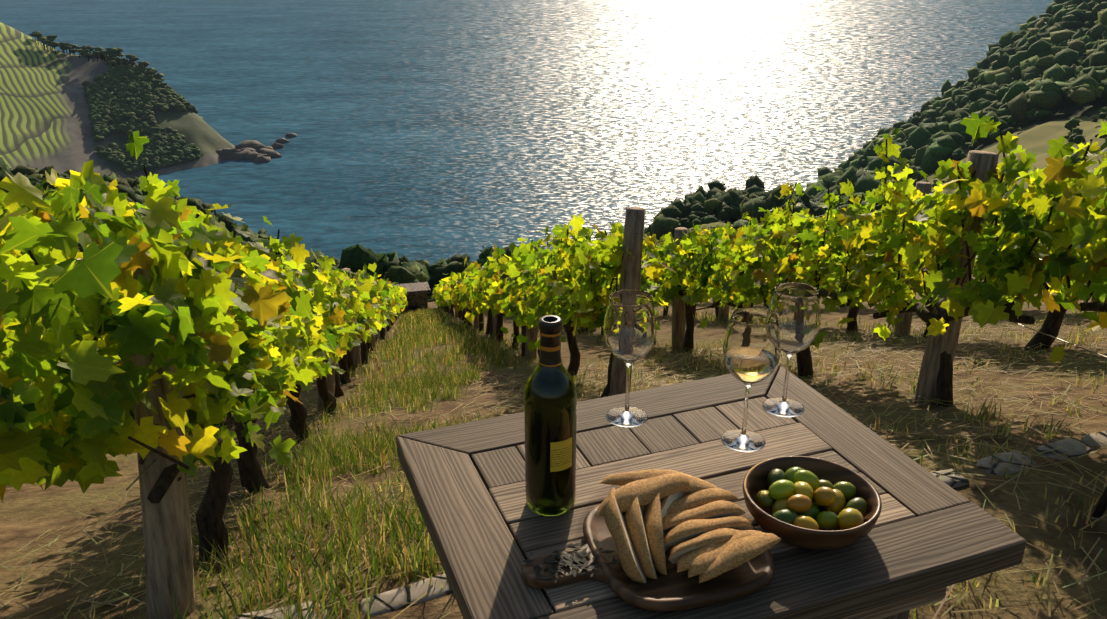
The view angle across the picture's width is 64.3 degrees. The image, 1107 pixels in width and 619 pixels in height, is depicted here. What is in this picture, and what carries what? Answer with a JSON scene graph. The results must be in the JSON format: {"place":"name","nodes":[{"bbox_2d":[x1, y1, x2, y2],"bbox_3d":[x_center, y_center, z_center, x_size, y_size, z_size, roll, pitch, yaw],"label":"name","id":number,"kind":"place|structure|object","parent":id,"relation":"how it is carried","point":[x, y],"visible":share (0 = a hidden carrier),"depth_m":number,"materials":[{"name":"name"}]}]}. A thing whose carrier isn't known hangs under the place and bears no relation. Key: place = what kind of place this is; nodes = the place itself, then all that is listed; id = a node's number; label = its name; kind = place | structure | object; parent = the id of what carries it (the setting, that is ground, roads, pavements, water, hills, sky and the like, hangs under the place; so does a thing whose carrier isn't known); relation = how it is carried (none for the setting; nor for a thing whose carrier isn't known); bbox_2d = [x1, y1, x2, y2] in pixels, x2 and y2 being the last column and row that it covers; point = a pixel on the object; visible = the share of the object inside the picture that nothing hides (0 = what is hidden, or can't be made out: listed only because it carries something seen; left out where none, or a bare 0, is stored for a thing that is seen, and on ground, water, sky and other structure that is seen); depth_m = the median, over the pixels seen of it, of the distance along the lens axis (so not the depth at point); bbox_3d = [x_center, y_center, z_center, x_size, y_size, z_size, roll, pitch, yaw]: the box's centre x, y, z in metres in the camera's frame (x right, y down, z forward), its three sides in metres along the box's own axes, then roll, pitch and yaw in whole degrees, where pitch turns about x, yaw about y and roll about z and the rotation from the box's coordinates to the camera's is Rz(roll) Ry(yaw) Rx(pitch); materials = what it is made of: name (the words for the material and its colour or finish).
{"place":"outdoors","nodes":[
{"label":"outdoors","id":0,"kind":"place"},
{"bbox_2d":[0,317,119,388],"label":"grapevine","id":1,"kind":"object","parent":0,"point":[9,351],"visible":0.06,"depth_m":4.67,"materials":[{"name":"green plant"}]},
{"bbox_2d":[0,22,235,178],"bbox_3d":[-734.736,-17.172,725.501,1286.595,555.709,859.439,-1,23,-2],"label":"headland hill","id":2,"kind":"structure","parent":0,"point":[45,120],"depth_m":776.83,"materials":[{"name":"green plant"}]},
{"bbox_2d":[35,37,158,83],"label":"trees","id":3,"kind":"object","parent":2,"relation":"on","point":[63,50],"visible":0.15,"depth_m":849.49,"materials":[{"name":"brown"}]},
{"bbox_2d":[30,31,203,173],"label":"trees","id":4,"kind":"object","parent":2,"relation":"on","point":[142,97],"visible":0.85,"depth_m":792.36,"materials":[{"name":"green plant"}]},
{"bbox_2d":[77,258,289,489],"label":"wires","id":5,"kind":"object","parent":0,"point":[146,469],"visible":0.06,"depth_m":1.97,"materials":[{"name":"grey metal"}]},
{"bbox_2d":[0,0,1052,264],"bbox_3d":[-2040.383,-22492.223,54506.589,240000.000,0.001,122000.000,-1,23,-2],"label":"sea","id":6,"kind":"structure","parent":0,"point":[432,132],"depth_m":1148.62,"materials":[{"name":"blue liquid"}]},
{"bbox_2d":[216,133,296,162],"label":"shore rocks","id":7,"kind":"object","parent":6,"relation":"in","point":[255,151],"visible":0.88,"depth_m":804.11,"materials":[{"name":"grey stone"}]},
{"bbox_2d":[0,104,1106,618],"bbox_3d":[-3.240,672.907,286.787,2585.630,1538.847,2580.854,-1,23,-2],"label":"ground","id":8,"kind":"structure","parent":0,"point":[28,512],"depth_m":3.64,"materials":[{"name":"brown soil"}]},
{"bbox_2d":[4,165,398,561],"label":"vine trunks","id":9,"kind":"object","parent":8,"relation":"on","point":[211,524],"visible":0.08,"depth_m":2.77,"materials":[{"name":"brown wood"}]},
{"bbox_2d":[0,130,371,502],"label":"grapevine","id":10,"kind":"object","parent":9,"relation":"attached to","point":[214,310],"visible":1,"depth_m":1.89,"materials":[{"name":"green plant"}]},
{"bbox_2d":[321,255,407,342],"bbox_3d":[-4.114,-0.236,21.755,0.928,11.371,28.040,-4,23,-9],"label":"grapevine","id":11,"kind":"object","parent":9,"relation":"attached to","point":[386,299],"visible":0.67,"depth_m":10.08,"materials":[{"name":"green plant"}]},
{"bbox_2d":[124,253,396,618],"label":"posts","id":12,"kind":"object","parent":8,"relation":"on","point":[167,539],"visible":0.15,"depth_m":2.20,"materials":[{"name":"brown wood"}]},
{"bbox_2d":[393,282,461,313],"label":"stone wall","id":13,"kind":"structure","parent":8,"relation":"on","point":[416,294],"depth_m":37.01,"materials":[{"name":"grey stone"}]},
{"bbox_2d":[441,229,617,397],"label":"vine trunks","id":14,"kind":"object","parent":8,"relation":"on","point":[574,365],"visible":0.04,"depth_m":6.68,"materials":[{"name":"brown wood"}]},
{"bbox_2d":[431,230,551,342],"bbox_3d":[-2.395,-0.473,22.127,1.000,11.552,28.220,-4,23,-9],"label":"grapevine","id":15,"kind":"object","parent":14,"relation":"attached to","point":[491,284],"visible":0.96,"depth_m":10.02,"materials":[{"name":"green plant"}]},
{"bbox_2d":[442,207,644,395],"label":"posts","id":16,"kind":"object","parent":8,"relation":"on","point":[633,225],"visible":0.23,"depth_m":4.67,"materials":[{"name":"brown wood"}]},
{"bbox_2d":[0,305,1106,618],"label":"grass tufts","id":17,"kind":"object","parent":8,"relation":"on","point":[400,343],"visible":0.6,"depth_m":3.49,"materials":[{"name":"green plant"}]},
{"bbox_2d":[218,431,1106,618],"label":"border stones","id":18,"kind":"object","parent":8,"relation":"on","point":[398,598],"visible":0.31,"depth_m":2.38,"materials":[{"name":"grey stone"}]},
{"bbox_2d":[396,365,1026,618],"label":"table","id":19,"kind":"object","parent":8,"relation":"on","point":[929,537],"visible":0.71,"depth_m":1.36,"materials":[{"name":"brown wood"}]},
{"bbox_2d":[524,315,576,515],"bbox_3d":[-0.004,0.157,1.306,0.078,0.310,0.078,-1,23,-2],"label":"wine bottle","id":20,"kind":"object","parent":19,"relation":"on","point":[550,409],"visible":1,"depth_m":1.28,"materials":[{"name":"green glass"}]},
{"bbox_2d":[603,289,656,426],"bbox_3d":[0.134,0.088,1.566,0.094,0.236,0.094,-1,23,-2],"label":"wine glass","id":21,"kind":"object","parent":19,"relation":"on","point":[629,330],"visible":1,"depth_m":1.52,"materials":[{"name":"white"}]},
{"bbox_2d":[522,469,780,611],"bbox_3d":[0.124,0.309,1.227,0.348,0.089,0.245,-6,23,-15],"label":"bread board","id":22,"kind":"object","parent":19,"relation":"on","point":[660,540],"visible":1,"depth_m":1.20,"materials":[{"name":"beige food"}]},
{"bbox_2d":[721,307,780,451],"bbox_3d":[0.330,0.119,1.490,0.094,0.236,0.094,-1,23,-2],"label":"wine glass","id":23,"kind":"object","parent":19,"relation":"on","point":[751,350],"visible":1,"depth_m":1.44,"materials":[{"name":"white"}]},
{"bbox_2d":[762,282,819,416],"bbox_3d":[0.429,0.074,1.600,0.094,0.236,0.094,-1,23,-2],"label":"wine glass","id":24,"kind":"object","parent":19,"relation":"on","point":[794,307],"visible":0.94,"depth_m":1.55,"materials":[{"name":"white"}]},
{"bbox_2d":[742,456,881,550],"bbox_3d":[0.380,0.287,1.308,0.198,0.068,0.198,-1,23,-2],"label":"bowl of olives","id":25,"kind":"object","parent":19,"relation":"on","point":[809,503],"visible":1,"depth_m":1.29,"materials":[{"name":"green food"}]},
{"bbox_2d":[587,150,998,405],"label":"posts","id":26,"kind":"object","parent":8,"relation":"on","point":[983,162],"visible":0.21,"depth_m":3.95,"materials":[{"name":"brown wood"}]},
{"bbox_2d":[682,183,915,224],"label":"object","id":27,"kind":"object","parent":8,"relation":"on","point":[732,220],"depth_m":281.79,"materials":[{"name":"brown"}]},
{"bbox_2d":[643,165,926,239],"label":"bushes","id":28,"kind":"object","parent":27,"relation":"on","point":[699,203],"visible":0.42,"depth_m":283.74,"materials":[{"name":"green plant"}]},
{"bbox_2d":[718,182,931,335],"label":"posts","id":29,"kind":"object","parent":8,"relation":"on","point":[903,326],"visible":0.1,"depth_m":6.81,"materials":[{"name":"brown wood"}]},
{"bbox_2d":[585,125,1106,406],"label":"vine trunks","id":30,"kind":"object","parent":8,"relation":"on","point":[944,388],"visible":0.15,"depth_m":3.97,"materials":[{"name":"brown wood"}]},
{"bbox_2d":[886,167,1076,290],"bbox_3d":[3.126,-0.249,4.255,0.873,2.290,5.137,-4,23,-10],"label":"grapevine","id":31,"kind":"object","parent":30,"relation":"attached to","point":[931,263],"visible":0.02,"depth_m":6.08,"materials":[{"name":"green plant"}]},
{"bbox_2d":[663,206,1066,349],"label":"vine trunks","id":32,"kind":"object","parent":8,"relation":"on","point":[1051,325],"visible":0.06,"depth_m":5.32,"materials":[{"name":"brown wood"}]},
{"bbox_2d":[691,107,1106,238],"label":"bushes","id":33,"kind":"object","parent":8,"relation":"on","point":[959,154],"visible":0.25,"depth_m":284.36,"materials":[{"name":"green plant"}]},
{"bbox_2d":[713,257,1106,311],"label":"vine trunks","id":34,"kind":"object","parent":8,"relation":"on","point":[1010,303],"depth_m":7.72,"materials":[{"name":"brown wood"}]},
{"bbox_2d":[806,0,1106,200],"bbox_3d":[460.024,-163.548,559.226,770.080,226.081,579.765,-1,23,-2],"label":"trees","id":35,"kind":"object","parent":8,"relation":"on","point":[1043,67],"visible":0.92,"depth_m":488.75,"materials":[{"name":"green plant"}]},
{"bbox_2d":[1092,485,1106,517],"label":"vine trunk","id":36,"kind":"object","parent":8,"relation":"on","point":[1100,509],"visible":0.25,"depth_m":2.57,"materials":[{"name":"black wood"}]},
{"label":"forest tree trunks","id":37,"kind":"object","parent":8,"relation":"on","visible":0},
{"bbox_2d":[414,246,512,297],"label":"bushes","id":38,"kind":"object","parent":37,"relation":"on","point":[439,269],"depth_m":98.48,"materials":[{"name":"green plant"}]},
{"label":"forest tree trunks","id":39,"kind":"object","parent":8,"relation":"on","visible":0},
{"bbox_2d":[0,157,429,283],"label":"bushes","id":40,"kind":"object","parent":39,"relation":"on","point":[394,267],"visible":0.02,"depth_m":97.19,"materials":[{"name":"green plant"}]},
{"bbox_2d":[512,214,675,351],"bbox_3d":[0.162,-0.171,5.896,0.922,1.539,2.635,-1,23,-2],"label":"grapevine","id":41,"kind":"object","parent":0,"point":[549,288],"visible":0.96,"depth_m":5.08,"materials":[{"name":"green plant"}]},
{"bbox_2d":[545,228,712,305],"bbox_3d":[-1.141,-0.595,22.188,0.933,11.562,28.229,-4,23,-9],"label":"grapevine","id":42,"kind":"object","parent":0,"point":[664,257],"visible":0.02,"depth_m":7.67,"materials":[{"name":"green plant"}]},
{"bbox_2d":[646,205,924,279],"bbox_3d":[0.413,-0.791,21.433,0.939,11.430,27.685,-4,23,-9],"label":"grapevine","id":43,"kind":"object","parent":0,"point":[754,221],"depth_m":9.49,"materials":[{"name":"green plant"}]},
{"bbox_2d":[657,112,1106,362],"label":"grapevine","id":44,"kind":"object","parent":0,"point":[1010,268],"visible":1,"depth_m":3.62,"materials":[{"name":"green plant"}]},
{"bbox_2d":[704,192,1106,357],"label":"wires","id":45,"kind":"object","parent":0,"point":[1009,320],"depth_m":3.37,"materials":[{"name":"grey metal"}]},
{"bbox_2d":[806,207,1095,281],"bbox_3d":[1.988,-0.966,20.615,0.913,11.571,27.661,-4,23,-9],"label":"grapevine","id":46,"kind":"object","parent":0,"point":[924,259],"depth_m":8.74,"materials":[{"name":"green plant"}]}
]}

